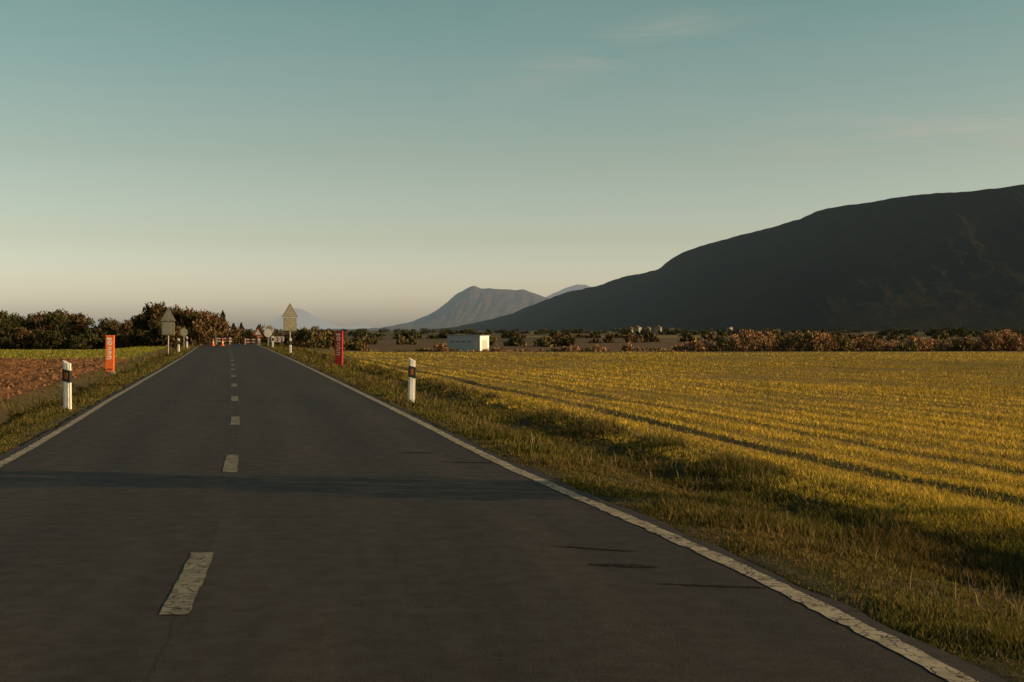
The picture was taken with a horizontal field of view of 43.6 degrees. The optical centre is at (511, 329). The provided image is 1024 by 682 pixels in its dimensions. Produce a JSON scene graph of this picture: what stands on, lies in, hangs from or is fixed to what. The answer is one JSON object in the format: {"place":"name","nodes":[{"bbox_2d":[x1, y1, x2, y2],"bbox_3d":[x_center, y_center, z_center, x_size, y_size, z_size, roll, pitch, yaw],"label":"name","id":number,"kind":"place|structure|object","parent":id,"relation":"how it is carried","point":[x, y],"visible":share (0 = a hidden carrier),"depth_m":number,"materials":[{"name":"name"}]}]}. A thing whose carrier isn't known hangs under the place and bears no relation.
{"place":"outdoors","nodes":[
{"label":"outdoors","id":0,"kind":"place"},
{"bbox_2d":[0,346,165,358],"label":"crop field","id":1,"kind":"structure","parent":0,"point":[14,353],"depth_m":92.06,"materials":[{"name":"green plant"}]},
{"bbox_2d":[0,343,195,454],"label":"verge grass","id":2,"kind":"structure","parent":0,"point":[31,417],"depth_m":32.37,"materials":[{"name":"green plant"}]},
{"bbox_2d":[229,308,381,329],"bbox_3d":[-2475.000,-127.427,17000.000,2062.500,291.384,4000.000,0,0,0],"label":"distant mountain","id":3,"kind":"structure","parent":0,"point":[306,319],"depth_m":15986.08,"materials":[{"name":"grey stone"}]},
{"bbox_2d":[308,286,549,329],"bbox_3d":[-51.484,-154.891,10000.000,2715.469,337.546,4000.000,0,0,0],"label":"distant mountain","id":4,"kind":"structure","parent":0,"point":[472,304],"depth_m":8896.26,"materials":[{"name":"grey stone"}]},
{"bbox_2d":[446,335,489,335],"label":"roof","id":5,"kind":"structure","parent":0,"point":[467,335],"depth_m":248.31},
{"bbox_2d":[0,344,1007,681],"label":"road","id":6,"kind":"structure","parent":0,"point":[334,532],"depth_m":9.08,"materials":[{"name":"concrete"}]},
{"bbox_2d":[0,345,199,466],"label":"edge line","id":7,"kind":"object","parent":6,"relation":"on","point":[31,446],"visible":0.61,"depth_m":22.44,"materials":[{"name":"white paint"}]},
{"bbox_2d":[159,349,239,613],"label":"dashes","id":8,"kind":"object","parent":6,"relation":"on","point":[183,593],"visible":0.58,"depth_m":8.65,"materials":[{"name":"paint"}]},
{"bbox_2d":[215,338,231,344],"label":"striped road barrier","id":9,"kind":"object","parent":6,"relation":"on","point":[223,341],"visible":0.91,"depth_m":141.99,"materials":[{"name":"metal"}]},
{"bbox_2d":[396,452,769,587],"bbox_3d":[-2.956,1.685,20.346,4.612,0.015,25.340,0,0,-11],"label":"asphalt crack seal","id":10,"kind":"object","parent":6,"relation":"on","point":[625,565],"visible":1,"depth_m":9.14,"materials":[{"name":"black asphalt"}]},
{"bbox_2d":[256,344,977,681],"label":"edge line","id":11,"kind":"object","parent":6,"relation":"on","point":[926,661],"visible":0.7,"depth_m":8.72,"materials":[{"name":"white paint"}]},
{"bbox_2d":[0,330,1023,681],"bbox_3d":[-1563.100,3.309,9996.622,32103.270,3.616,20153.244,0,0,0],"label":"ground","id":12,"kind":"structure","parent":0,"point":[388,344],"depth_m":32.97,"materials":[{"name":"soil"}]},
{"bbox_2d":[0,357,133,398],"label":"soil clods","id":13,"kind":"object","parent":12,"relation":"on","point":[24,383],"visible":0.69,"depth_m":50.94,"materials":[{"name":"brown soil"}]},
{"bbox_2d":[62,360,71,409],"bbox_3d":[-9.556,1.245,27.489,0.170,1.158,0.092,-1,0,6],"label":"delineator post","id":14,"kind":"object","parent":12,"relation":"on","point":[67,382],"visible":0.8,"depth_m":27.46,"materials":[{"name":"white plastic"}]},
{"bbox_2d":[105,335,114,373],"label":"orange marker pillar","id":15,"kind":"structure","parent":12,"relation":"on","point":[110,351],"depth_m":56.58,"materials":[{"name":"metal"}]},
{"bbox_2d":[0,301,230,349],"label":"woodland edge","id":16,"kind":"object","parent":12,"relation":"on","point":[57,329],"visible":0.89,"depth_m":135.32,"materials":[{"name":"green plant"}]},
{"bbox_2d":[160,308,175,354],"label":"triangular road sign","id":17,"kind":"object","parent":12,"relation":"on","point":[168,328],"visible":0.87,"depth_m":96.94,"materials":[{"name":"metal"}]},
{"bbox_2d":[177,338,179,351],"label":"delineator post","id":18,"kind":"object","parent":12,"relation":"on","point":[178,344],"visible":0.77,"depth_m":91.95,"materials":[{"name":"white plastic"}]},
{"bbox_2d":[180,328,187,346],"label":"round road sign","id":19,"kind":"object","parent":12,"relation":"on","point":[183,332],"visible":0.96,"depth_m":109.94,"materials":[{"name":"metal"}]},
{"bbox_2d":[215,310,229,342],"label":"conifer tree","id":20,"kind":"object","parent":12,"relation":"on","point":[224,315],"visible":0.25,"depth_m":199.89,"materials":[{"name":"green plant"}]},
{"bbox_2d":[231,323,236,343],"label":"conifer tree","id":21,"kind":"object","parent":12,"relation":"on","point":[233,326],"visible":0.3,"depth_m":214.82,"materials":[{"name":"green plant"}]},
{"bbox_2d":[236,322,244,342],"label":"conifer tree","id":22,"kind":"object","parent":12,"relation":"on","point":[242,327],"visible":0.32,"depth_m":229.86,"materials":[{"name":"green plant"}]},
{"bbox_2d":[244,338,260,344],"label":"striped road barrier","id":23,"kind":"object","parent":12,"relation":"on","point":[245,339],"visible":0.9,"depth_m":135.99,"materials":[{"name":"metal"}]},
{"bbox_2d":[253,328,262,335],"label":"warning sign","id":24,"kind":"object","parent":12,"relation":"on","point":[257,332],"visible":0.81,"depth_m":133.94,"materials":[{"name":"metal"}]},
{"bbox_2d":[264,329,271,336],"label":"round road sign","id":25,"kind":"object","parent":12,"relation":"on","point":[267,332],"visible":0.96,"depth_m":127.93,"materials":[{"name":"metal"}]},
{"bbox_2d":[265,324,273,344],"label":"round road sign","id":26,"kind":"object","parent":12,"relation":"on","point":[270,327],"visible":0.62,"depth_m":132.94,"materials":[{"name":"metal"}]},
{"bbox_2d":[271,337,283,345],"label":"chevron sign","id":27,"kind":"object","parent":12,"relation":"on","point":[278,339],"visible":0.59,"depth_m":135.94,"materials":[{"name":"metal"}]},
{"bbox_2d":[203,324,368,350],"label":"roadside scrub","id":28,"kind":"object","parent":12,"relation":"on","point":[312,338],"visible":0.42,"depth_m":137.61,"materials":[{"name":"green plant"}]},
{"bbox_2d":[282,304,297,338],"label":"triangular road sign","id":29,"kind":"object","parent":12,"relation":"on","point":[289,324],"visible":0.87,"depth_m":96.94,"materials":[{"name":"metal"}]},
{"bbox_2d":[289,338,291,352],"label":"delineator post","id":30,"kind":"object","parent":12,"relation":"on","point":[290,345],"visible":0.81,"depth_m":87.96,"materials":[{"name":"white plastic"}]},
{"bbox_2d":[335,331,343,365],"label":"red marker pillar","id":31,"kind":"structure","parent":12,"relation":"on","point":[339,347],"depth_m":63.18,"materials":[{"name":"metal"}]},
{"bbox_2d":[408,358,415,402],"bbox_3d":[-2.318,1.243,29.589,0.170,1.178,0.092,1,0,-6],"label":"delineator post","id":32,"kind":"object","parent":12,"relation":"on","point":[411,377],"visible":0.8,"depth_m":29.55,"materials":[{"name":"white plastic"}]},
{"bbox_2d":[447,336,479,350],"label":"walls","id":33,"kind":"structure","parent":12,"relation":"on","point":[463,346],"depth_m":248.63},
{"bbox_2d":[474,340,486,350],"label":"doors","id":34,"kind":"structure","parent":33,"relation":"attached to","point":[484,343],"depth_m":247.34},
{"bbox_2d":[480,336,488,350],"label":"end wall","id":35,"kind":"structure","parent":12,"relation":"on","point":[484,338],"depth_m":248.00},
{"bbox_2d":[223,327,1023,346],"bbox_3d":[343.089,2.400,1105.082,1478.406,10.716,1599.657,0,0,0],"label":"distant hedgerows","id":36,"kind":"object","parent":12,"relation":"on","point":[567,338],"visible":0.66,"depth_m":623.39,"materials":[{"name":"green plant"}]},
{"bbox_2d":[633,326,641,332],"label":"farmhouse","id":37,"kind":"object","parent":12,"relation":"on","point":[637,328],"visible":0.81,"depth_m":1178.48,"materials":[{"name":"ceramic"}]},
{"bbox_2d":[654,326,661,332],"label":"farmhouse","id":38,"kind":"object","parent":12,"relation":"on","point":[657,329],"visible":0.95,"depth_m":1158.01,"materials":[{"name":"ceramic"}]},
{"bbox_2d":[366,329,1023,351],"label":"scrub bushes","id":39,"kind":"object","parent":12,"relation":"on","point":[755,341],"visible":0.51,"depth_m":153.50,"materials":[{"name":"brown plant"}]},
{"bbox_2d":[0,0,1023,327],"label":"sky","id":40,"kind":"structure","parent":0,"point":[344,163],"materials":[{"name":"blue"}]},
{"bbox_2d":[547,284,590,297],"bbox_3d":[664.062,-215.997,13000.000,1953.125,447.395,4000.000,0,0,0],"label":"distant mountain","id":41,"kind":"structure","parent":0,"point":[573,287],"depth_m":12441.92,"materials":[{"name":"grey stone"}]},
{"bbox_2d":[260,342,1023,681],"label":"verge grass","id":42,"kind":"structure","parent":0,"point":[832,534],"depth_m":12.11,"materials":[{"name":"green plant"}]},
{"bbox_2d":[324,351,1023,555],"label":"crop field","id":43,"kind":"structure","parent":0,"point":[984,511],"depth_m":26.03,"materials":[{"name":"yellow plant"}]},
{"bbox_2d":[429,184,1023,331],"bbox_3d":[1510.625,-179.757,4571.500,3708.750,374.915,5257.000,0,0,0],"label":"hill","id":44,"kind":"structure","parent":0,"point":[928,262],"depth_m":3098.26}
]}

